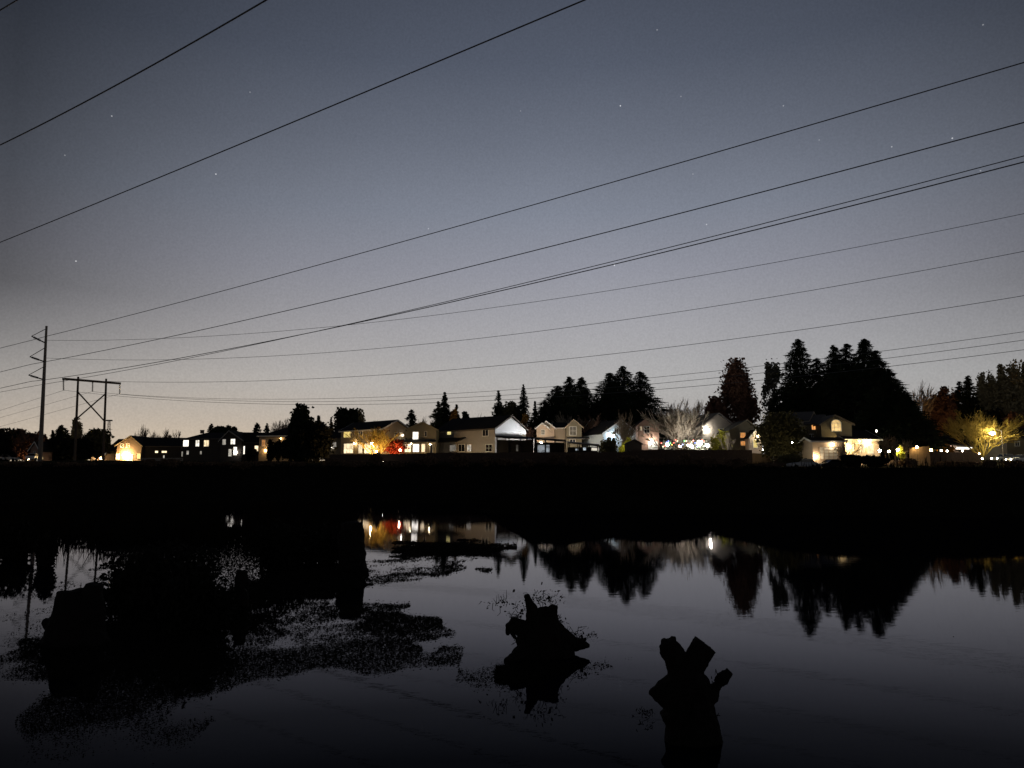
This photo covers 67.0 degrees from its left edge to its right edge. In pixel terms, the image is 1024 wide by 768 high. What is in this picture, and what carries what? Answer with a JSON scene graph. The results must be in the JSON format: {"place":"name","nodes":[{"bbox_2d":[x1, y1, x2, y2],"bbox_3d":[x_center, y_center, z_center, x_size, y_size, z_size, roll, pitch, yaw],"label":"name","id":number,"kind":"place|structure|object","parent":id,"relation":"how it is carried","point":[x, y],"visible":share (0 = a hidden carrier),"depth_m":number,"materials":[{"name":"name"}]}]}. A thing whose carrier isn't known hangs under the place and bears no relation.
{"place":"outdoors","nodes":[
{"label":"outdoors","id":0,"kind":"place"},
{"bbox_2d":[0,0,266,145],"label":"power line","id":1,"kind":"object","parent":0,"point":[229,21],"visible":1,"depth_m":40.16,"materials":[{"name":"metal"}]},
{"bbox_2d":[0,0,585,242],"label":"power line","id":2,"kind":"object","parent":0,"point":[324,108],"visible":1,"depth_m":45.54,"materials":[{"name":"metal"}]},
{"bbox_2d":[0,502,1023,767],"bbox_3d":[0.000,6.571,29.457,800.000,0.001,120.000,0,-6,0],"label":"pond water","id":3,"kind":"structure","parent":0,"point":[874,642],"depth_m":13.86,"materials":[{"name":"liquid"}]},
{"bbox_2d":[39,581,111,648],"bbox_3d":[-8.380,4.667,14.924,1.324,1.648,1.319,3,-7,-24],"label":"broad stump","id":4,"kind":"object","parent":3,"relation":"in","point":[78,615],"visible":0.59,"depth_m":14.65,"materials":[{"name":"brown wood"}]},
{"bbox_2d":[233,570,250,607],"bbox_3d":[-6.478,5.163,18.576,0.444,1.374,0.475,0,-6,0],"label":"slim snag","id":5,"kind":"object","parent":3,"relation":"in","point":[243,581],"visible":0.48,"depth_m":18.51,"materials":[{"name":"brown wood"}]},
{"bbox_2d":[336,521,368,571],"bbox_3d":[-5.231,5.666,25.535,1.155,2.248,1.077,0,-6,0],"label":"short stump","id":6,"kind":"object","parent":3,"relation":"in","point":[352,553],"visible":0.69,"depth_m":25.27,"materials":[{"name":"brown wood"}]},
{"bbox_2d":[0,526,953,765],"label":"water weeds","id":7,"kind":"object","parent":3,"relation":"on","point":[523,670],"visible":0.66,"depth_m":14.17,"materials":[{"name":"plant"}]},
{"bbox_2d":[478,582,597,661],"bbox_3d":[0.457,4.422,13.903,2.158,1.668,1.171,0,-6,0],"label":"root stump","id":8,"kind":"object","parent":3,"relation":"in","point":[542,633],"visible":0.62,"depth_m":13.78,"materials":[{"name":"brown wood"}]},
{"bbox_2d":[649,636,732,747],"bbox_3d":[2.224,3.962,9.577,1.064,1.637,0.760,0,-6,0],"label":"driftwood stump","id":9,"kind":"object","parent":3,"relation":"in","point":[684,692],"visible":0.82,"depth_m":9.41,"materials":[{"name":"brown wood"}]},
{"bbox_2d":[0,454,1023,516],"bbox_3d":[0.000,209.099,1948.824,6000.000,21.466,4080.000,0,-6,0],"label":"ground","id":10,"kind":"structure","parent":0,"point":[589,493],"depth_m":60.22,"materials":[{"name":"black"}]},
{"bbox_2d":[0,428,19,460],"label":"leafy tree","id":11,"kind":"object","parent":10,"relation":"on","point":[6,442],"visible":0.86,"depth_m":187.26,"materials":[{"name":"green plant"}]},
{"bbox_2d":[11,432,43,460],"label":"leafy tree","id":12,"kind":"object","parent":10,"relation":"on","point":[23,442],"visible":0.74,"depth_m":182.71,"materials":[{"name":"brown plant"}]},
{"bbox_2d":[28,326,47,460],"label":"power pole","id":13,"kind":"object","parent":10,"relation":"on","point":[40,441],"visible":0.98,"depth_m":145.50,"materials":[{"name":"wood"}]},
{"bbox_2d":[1,122,1023,371],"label":"power line","id":14,"kind":"object","parent":13,"relation":"attached to","point":[597,234],"visible":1,"depth_m":76.81,"materials":[{"name":"metal"}]},
{"bbox_2d":[2,62,1023,347],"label":"power line","id":15,"kind":"object","parent":13,"relation":"attached to","point":[590,188],"visible":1,"depth_m":77.55,"materials":[{"name":"metal"}]},
{"bbox_2d":[55,251,1023,359],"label":"power line","id":16,"kind":"object","parent":13,"relation":"attached to","point":[603,322],"visible":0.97,"depth_m":99.05,"materials":[{"name":"metal"}]},
{"bbox_2d":[58,213,1023,340],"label":"power line","id":17,"kind":"object","parent":13,"relation":"attached to","point":[585,294],"visible":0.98,"depth_m":99.98,"materials":[{"name":"metal"}]},
{"bbox_2d":[27,441,54,460],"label":"cottage","id":18,"kind":"structure","parent":10,"relation":"on","point":[47,453],"depth_m":171.38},
{"bbox_2d":[50,425,78,460],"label":"fir tree","id":19,"kind":"object","parent":10,"relation":"on","point":[59,432],"visible":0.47,"depth_m":184.36,"materials":[{"name":"green plant"}]},
{"bbox_2d":[70,417,82,438],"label":"leafy tree","id":20,"kind":"object","parent":10,"relation":"on","point":[79,429],"visible":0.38,"depth_m":214.30,"materials":[{"name":"green plant"}]},
{"bbox_2d":[62,377,120,460],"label":"pylon","id":21,"kind":"object","parent":10,"relation":"on","point":[106,382],"visible":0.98,"depth_m":151.89,"materials":[{"name":"brown wood"}]},
{"bbox_2d":[0,332,1019,426],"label":"power line","id":22,"kind":"object","parent":21,"relation":"hanging from","point":[598,382],"visible":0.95,"depth_m":104.00,"materials":[{"name":"metal"}]},
{"bbox_2d":[0,340,1021,417],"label":"power line","id":23,"kind":"object","parent":21,"relation":"hanging from","point":[559,391],"visible":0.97,"depth_m":104.25,"materials":[{"name":"metal"}]},
{"bbox_2d":[2,161,1023,387],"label":"power line","id":24,"kind":"object","parent":21,"relation":"attached to","point":[590,269],"visible":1,"depth_m":77.02,"materials":[{"name":"metal"}]},
{"bbox_2d":[6,350,1019,408],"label":"power line","id":25,"kind":"object","parent":21,"relation":"hanging from","point":[547,397],"visible":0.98,"depth_m":101.88,"materials":[{"name":"metal"}]},
{"bbox_2d":[2,156,1023,391],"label":"power line","id":26,"kind":"object","parent":21,"relation":"attached to","point":[611,261],"visible":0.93,"depth_m":78.19,"materials":[{"name":"metal"}]},
{"bbox_2d":[85,295,1023,381],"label":"power line","id":27,"kind":"object","parent":21,"relation":"attached to","point":[624,352],"visible":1,"depth_m":97.71,"materials":[{"name":"metal"}]},
{"bbox_2d":[83,428,114,459],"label":"leafy tree","id":28,"kind":"object","parent":10,"relation":"on","point":[96,435],"visible":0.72,"depth_m":170.83,"materials":[{"name":"green plant"}]},
{"bbox_2d":[105,435,183,460],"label":"floodlit house","id":29,"kind":"structure","parent":10,"relation":"on","point":[133,448],"depth_m":191.22,"materials":[{"name":"brown"}]},
{"bbox_2d":[156,459,181,467],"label":"bramble bush","id":30,"kind":"object","parent":10,"relation":"on","point":[168,462],"visible":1,"depth_m":121.94,"materials":[{"name":"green plant"}]},
{"bbox_2d":[180,430,265,460],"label":"two storey house","id":31,"kind":"structure","parent":10,"relation":"on","point":[229,445],"depth_m":177.73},
{"bbox_2d":[257,428,308,460],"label":"hipped house","id":32,"kind":"structure","parent":10,"relation":"on","point":[276,435],"depth_m":165.39,"materials":[{"name":"beige"}]},
{"bbox_2d":[277,437,294,460],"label":"shrub","id":33,"kind":"object","parent":10,"relation":"on","point":[283,453],"visible":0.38,"depth_m":150.03,"materials":[{"name":"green plant"}]},
{"bbox_2d":[285,403,314,461],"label":"leafy tree","id":34,"kind":"object","parent":10,"relation":"on","point":[300,417],"visible":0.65,"depth_m":148.61,"materials":[{"name":"green plant"}]},
{"bbox_2d":[297,421,337,461],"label":"leafy tree","id":35,"kind":"object","parent":10,"relation":"on","point":[315,438],"visible":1,"depth_m":145.79,"materials":[{"name":"green plant"}]},
{"bbox_2d":[332,407,361,430],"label":"leafy tree","id":36,"kind":"object","parent":10,"relation":"on","point":[344,417],"visible":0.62,"depth_m":203.05,"materials":[{"name":"green plant"}]},
{"bbox_2d":[327,420,408,457],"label":"lit house","id":37,"kind":"structure","parent":10,"relation":"on","point":[344,444],"depth_m":155.44,"materials":[{"name":"beige"}]},
{"bbox_2d":[344,428,398,453],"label":"bare tree","id":38,"kind":"object","parent":10,"relation":"on","point":[380,444],"visible":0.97,"depth_m":142.06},
{"bbox_2d":[329,453,425,462],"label":"wooden fence","id":39,"kind":"object","parent":10,"relation":"on","point":[387,457],"visible":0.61,"depth_m":138.95,"materials":[{"name":"brown wood"}]},
{"bbox_2d":[378,460,407,467],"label":"bramble bush","id":40,"kind":"object","parent":10,"relation":"on","point":[390,464],"visible":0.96,"depth_m":119.13,"materials":[{"name":"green plant"}]},
{"bbox_2d":[383,438,409,453],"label":"maple tree","id":41,"kind":"object","parent":10,"relation":"on","point":[395,447],"visible":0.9,"depth_m":144.71,"materials":[{"name":"red plant"}]},
{"bbox_2d":[400,421,440,453],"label":"gable house","id":42,"kind":"structure","parent":10,"relation":"on","point":[422,437],"depth_m":149.72,"materials":[{"name":"beige"}]},
{"bbox_2d":[431,392,450,428],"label":"fir tree","id":43,"kind":"object","parent":10,"relation":"on","point":[443,418],"visible":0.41,"depth_m":194.53,"materials":[{"name":"green plant"}]},
{"bbox_2d":[438,415,534,452],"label":"long house","id":44,"kind":"structure","parent":10,"relation":"on","point":[471,435],"depth_m":150.43,"materials":[{"name":"grey"}]},
{"bbox_2d":[484,401,520,419],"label":"leafy tree","id":45,"kind":"object","parent":10,"relation":"on","point":[510,408],"visible":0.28,"depth_m":203.99,"materials":[{"name":"green plant"}]},
{"bbox_2d":[496,436,533,452],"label":"patio cover","id":46,"kind":"object","parent":10,"relation":"on","point":[520,445],"visible":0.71,"depth_m":143.55,"materials":[{"name":"brown wood"}]},
{"bbox_2d":[515,384,532,427],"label":"fir tree","id":47,"kind":"object","parent":10,"relation":"on","point":[522,407],"visible":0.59,"depth_m":200.18,"materials":[{"name":"green plant"}]},
{"bbox_2d":[534,438,566,451],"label":"patio cover","id":48,"kind":"object","parent":10,"relation":"on","point":[550,447],"visible":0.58,"depth_m":142.49,"materials":[{"name":"brown wood"}]},
{"bbox_2d":[535,421,567,442],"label":"peach house","id":49,"kind":"structure","parent":10,"relation":"on","point":[546,429],"depth_m":166.81,"materials":[{"name":"paint"}]},
{"bbox_2d":[527,385,582,451],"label":"fir tree","id":50,"kind":"object","parent":10,"relation":"on","point":[544,411],"visible":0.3,"depth_m":189.18,"materials":[{"name":"green plant"}]},
{"bbox_2d":[534,376,597,448],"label":"fir tree","id":51,"kind":"object","parent":10,"relation":"on","point":[570,403],"visible":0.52,"depth_m":186.41,"materials":[{"name":"green plant"}]},
{"bbox_2d":[563,419,589,451],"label":"narrow house","id":52,"kind":"structure","parent":10,"relation":"on","point":[573,430],"depth_m":163.79,"materials":[{"name":"beige"}]},
{"bbox_2d":[567,441,600,451],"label":"patio cover","id":53,"kind":"object","parent":10,"relation":"on","point":[583,449],"visible":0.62,"depth_m":141.45,"materials":[{"name":"brown wood"}]},
{"bbox_2d":[566,377,602,432],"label":"fir tree","id":54,"kind":"object","parent":10,"relation":"on","point":[585,395],"visible":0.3,"depth_m":188.93,"materials":[{"name":"green plant"}]},
{"bbox_2d":[582,420,635,451],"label":"bluish house","id":55,"kind":"structure","parent":10,"relation":"on","point":[597,433],"depth_m":162.43,"materials":[{"name":"white"}]},
{"bbox_2d":[598,437,619,451],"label":"shrub","id":56,"kind":"object","parent":10,"relation":"on","point":[609,444],"visible":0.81,"depth_m":143.69,"materials":[{"name":"green plant"}]},
{"bbox_2d":[582,373,659,446],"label":"fir tree","id":57,"kind":"object","parent":10,"relation":"on","point":[606,380],"visible":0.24,"depth_m":187.27,"materials":[{"name":"green plant"}]},
{"bbox_2d":[606,410,640,443],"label":"bare tree","id":58,"kind":"object","parent":10,"relation":"on","point":[623,430],"visible":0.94,"depth_m":155.50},
{"bbox_2d":[587,366,662,444],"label":"fir tree","id":59,"kind":"object","parent":10,"relation":"on","point":[625,394],"visible":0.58,"depth_m":184.56,"materials":[{"name":"green plant"}]},
{"bbox_2d":[623,439,642,451],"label":"garden shed","id":60,"kind":"structure","parent":10,"relation":"on","point":[634,444],"depth_m":140.60,"materials":[{"name":"brown wood"}]},
{"bbox_2d":[631,418,658,449],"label":"rose house","id":61,"kind":"structure","parent":10,"relation":"on","point":[644,426],"depth_m":159.80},
{"bbox_2d":[624,372,675,446],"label":"fir tree","id":62,"kind":"object","parent":10,"relation":"on","point":[651,406],"visible":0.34,"depth_m":186.37,"materials":[{"name":"green plant"}]},
{"bbox_2d":[630,400,710,447],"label":"bare tree","id":63,"kind":"object","parent":10,"relation":"on","point":[678,424],"visible":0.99,"depth_m":144.89,"materials":[{"name":"plant"}]},
{"bbox_2d":[629,450,751,463],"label":"wooden fence","id":64,"kind":"object","parent":10,"relation":"on","point":[673,455],"visible":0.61,"depth_m":131.91,"materials":[{"name":"brown wood"}]},
{"bbox_2d":[685,413,731,449],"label":"floodlight house","id":65,"kind":"structure","parent":10,"relation":"on","point":[715,422],"depth_m":157.07,"materials":[{"name":"grey"}]},
{"bbox_2d":[703,395,728,418],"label":"leafy tree","id":66,"kind":"object","parent":10,"relation":"on","point":[715,404],"visible":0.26,"depth_m":169.38,"materials":[{"name":"brown plant"}]},
{"bbox_2d":[706,429,732,449],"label":"shrub","id":67,"kind":"object","parent":10,"relation":"on","point":[714,442],"visible":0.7,"depth_m":144.96,"materials":[{"name":"green plant"}]},
{"bbox_2d":[714,357,762,424],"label":"leafy tree","id":68,"kind":"object","parent":10,"relation":"on","point":[739,400],"visible":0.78,"depth_m":170.77,"materials":[{"name":"red plant"}]},
{"bbox_2d":[717,420,762,453],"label":"orange window house","id":69,"kind":"structure","parent":10,"relation":"on","point":[739,432],"depth_m":148.66,"materials":[{"name":"green"}]},
{"bbox_2d":[752,453,771,463],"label":"wooden fence","id":70,"kind":"object","parent":10,"relation":"on","point":[756,457],"visible":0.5,"depth_m":131.09,"materials":[{"name":"brown wood"}]},
{"bbox_2d":[761,358,781,413],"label":"leafy tree","id":71,"kind":"object","parent":10,"relation":"on","point":[770,384],"visible":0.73,"depth_m":180.57,"materials":[{"name":"green plant"}]},
{"bbox_2d":[749,411,813,461],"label":"leafy tree","id":72,"kind":"object","parent":10,"relation":"on","point":[779,433],"visible":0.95,"depth_m":127.98,"materials":[{"name":"green plant"}]},
{"bbox_2d":[756,339,825,457],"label":"fir tree","id":73,"kind":"object","parent":10,"relation":"on","point":[794,393],"visible":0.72,"depth_m":167.40,"materials":[{"name":"green plant"}]},
{"bbox_2d":[775,453,806,466],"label":"shrub","id":74,"kind":"object","parent":10,"relation":"on","point":[787,458],"visible":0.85,"depth_m":119.51,"materials":[{"name":"green plant"}]},
{"bbox_2d":[786,459,817,468],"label":"parked car","id":75,"kind":"object","parent":10,"relation":"on","point":[798,462],"visible":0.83,"depth_m":117.61,"materials":[{"name":"silver metal"}]},
{"bbox_2d":[773,411,854,462],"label":"arched window house","id":76,"kind":"structure","parent":10,"relation":"on","point":[824,440],"depth_m":127.84,"materials":[{"name":"beige"}]},
{"bbox_2d":[819,447,837,459],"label":"garage door","id":77,"kind":"structure","parent":76,"relation":"in","point":[824,452],"depth_m":122.52,"materials":[{"name":"white"}]},
{"bbox_2d":[808,358,824,406],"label":"fir tree","id":78,"kind":"object","parent":10,"relation":"on","point":[816,363],"visible":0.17,"depth_m":172.96,"materials":[{"name":"green plant"}]},
{"bbox_2d":[814,459,844,468],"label":"parked car","id":79,"kind":"object","parent":10,"relation":"on","point":[832,462],"visible":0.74,"depth_m":116.73,"materials":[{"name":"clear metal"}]},
{"bbox_2d":[807,345,855,421],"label":"fir tree","id":80,"kind":"object","parent":10,"relation":"on","point":[830,382],"visible":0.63,"depth_m":164.10,"materials":[{"name":"green plant"}]},
{"bbox_2d":[817,343,855,405],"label":"fir tree","id":81,"kind":"object","parent":10,"relation":"on","point":[845,349],"visible":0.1,"depth_m":169.25,"materials":[{"name":"green plant"}]},
{"bbox_2d":[832,439,862,467],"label":"bare tree","id":82,"kind":"object","parent":10,"relation":"on","point":[843,451],"visible":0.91,"depth_m":116.70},
{"bbox_2d":[837,454,865,467],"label":"shrub","id":83,"kind":"object","parent":10,"relation":"on","point":[852,461],"visible":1,"depth_m":113.48,"materials":[{"name":"green plant"}]},
{"bbox_2d":[830,338,890,426],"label":"fir tree","id":84,"kind":"object","parent":10,"relation":"on","point":[864,345],"visible":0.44,"depth_m":161.51,"materials":[{"name":"green plant"}]},
{"bbox_2d":[838,430,882,464],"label":"porch house","id":85,"kind":"structure","parent":10,"relation":"on","point":[866,440],"depth_m":127.26,"materials":[{"name":"beige"}]},
{"bbox_2d":[859,455,891,467],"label":"shrub","id":86,"kind":"object","parent":10,"relation":"on","point":[878,461],"visible":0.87,"depth_m":113.38,"materials":[{"name":"green plant"}]},
{"bbox_2d":[832,350,926,460],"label":"fir tree","id":87,"kind":"object","parent":10,"relation":"on","point":[880,361],"visible":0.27,"depth_m":159.83,"materials":[{"name":"green plant"}]},
{"bbox_2d":[848,372,959,459],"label":"fir tree","id":88,"kind":"object","parent":10,"relation":"on","point":[876,414],"visible":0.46,"depth_m":148.49,"materials":[{"name":"green plant"}]},
{"bbox_2d":[874,396,955,459],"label":"fir tree","id":89,"kind":"object","parent":10,"relation":"on","point":[907,421],"visible":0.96,"depth_m":137.51,"materials":[{"name":"green plant"}]},
{"bbox_2d":[909,446,930,465],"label":"wooden fence","id":90,"kind":"object","parent":10,"relation":"on","point":[922,452],"visible":0.62,"depth_m":127.50,"materials":[{"name":"brown wood"}]},
{"bbox_2d":[907,379,937,418],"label":"bare tree","id":91,"kind":"object","parent":10,"relation":"on","point":[924,404],"visible":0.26,"depth_m":174.00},
{"bbox_2d":[926,394,943,435],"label":"leafy tree","id":92,"kind":"object","parent":10,"relation":"on","point":[933,414],"visible":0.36,"depth_m":179.26,"materials":[{"name":"brown plant"}]},
{"bbox_2d":[935,386,960,435],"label":"leafy tree","id":93,"kind":"object","parent":10,"relation":"on","point":[947,401],"visible":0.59,"depth_m":177.55,"materials":[{"name":"brown plant"}]},
{"bbox_2d":[930,461,974,466],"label":"bramble bush","id":94,"kind":"object","parent":10,"relation":"on","point":[949,463],"visible":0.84,"depth_m":120.53,"materials":[{"name":"green plant"}]},
{"bbox_2d":[930,452,981,464],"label":"wooden fence","id":95,"kind":"object","parent":10,"relation":"on","point":[960,457],"visible":0.59,"depth_m":132.38,"materials":[{"name":"brown wood"}]},
{"bbox_2d":[940,436,978,452],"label":"house","id":96,"kind":"structure","parent":10,"relation":"on","point":[961,447],"depth_m":149.55,"materials":[{"name":"brown"}]},
{"bbox_2d":[941,375,985,459],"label":"fir tree","id":97,"kind":"object","parent":10,"relation":"on","point":[968,401],"visible":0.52,"depth_m":175.70,"materials":[{"name":"green plant"}]},
{"bbox_2d":[937,409,1023,459],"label":"bare tree","id":98,"kind":"object","parent":10,"relation":"on","point":[981,430],"visible":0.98,"depth_m":135.45,"materials":[{"name":"plant"}]},
{"bbox_2d":[975,371,993,413],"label":"poplar tree","id":99,"kind":"object","parent":10,"relation":"on","point":[982,391],"visible":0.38,"depth_m":185.22,"materials":[{"name":"green plant"}]},
{"bbox_2d":[971,407,1008,451],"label":"leafy tree","id":100,"kind":"object","parent":10,"relation":"on","point":[998,414],"visible":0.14,"depth_m":170.75,"materials":[{"name":"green plant"}]},
{"bbox_2d":[986,370,1002,410],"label":"poplar tree","id":101,"kind":"object","parent":10,"relation":"on","point":[992,388],"visible":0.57,"depth_m":185.00,"materials":[{"name":"green plant"}]},
{"bbox_2d":[984,428,1023,460],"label":"pale house","id":102,"kind":"structure","parent":10,"relation":"on","point":[1014,448],"depth_m":141.45,"materials":[{"name":"grey"}]},
{"bbox_2d":[995,364,1013,415],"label":"poplar tree","id":103,"kind":"object","parent":10,"relation":"on","point":[1004,391],"visible":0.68,"depth_m":185.03,"materials":[{"name":"green plant"}]},
{"bbox_2d":[998,460,1023,467],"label":"bramble bush","id":104,"kind":"object","parent":10,"relation":"on","point":[1010,464],"visible":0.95,"depth_m":120.22,"materials":[{"name":"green plant"}]},
{"bbox_2d":[1000,412,1023,427],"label":"leafy tree","id":105,"kind":"object","parent":10,"relation":"on","point":[1012,415],"visible":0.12,"depth_m":159.61,"materials":[{"name":"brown plant"}]},
{"bbox_2d":[1006,359,1023,417],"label":"poplar tree","id":106,"kind":"object","parent":10,"relation":"on","point":[1015,376],"visible":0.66,"depth_m":184.84,"materials":[{"name":"green plant"}]},
{"bbox_2d":[0,0,1023,460],"label":"sky","id":107,"kind":"structure","parent":0,"point":[587,94],"materials":[{"name":"grey"}]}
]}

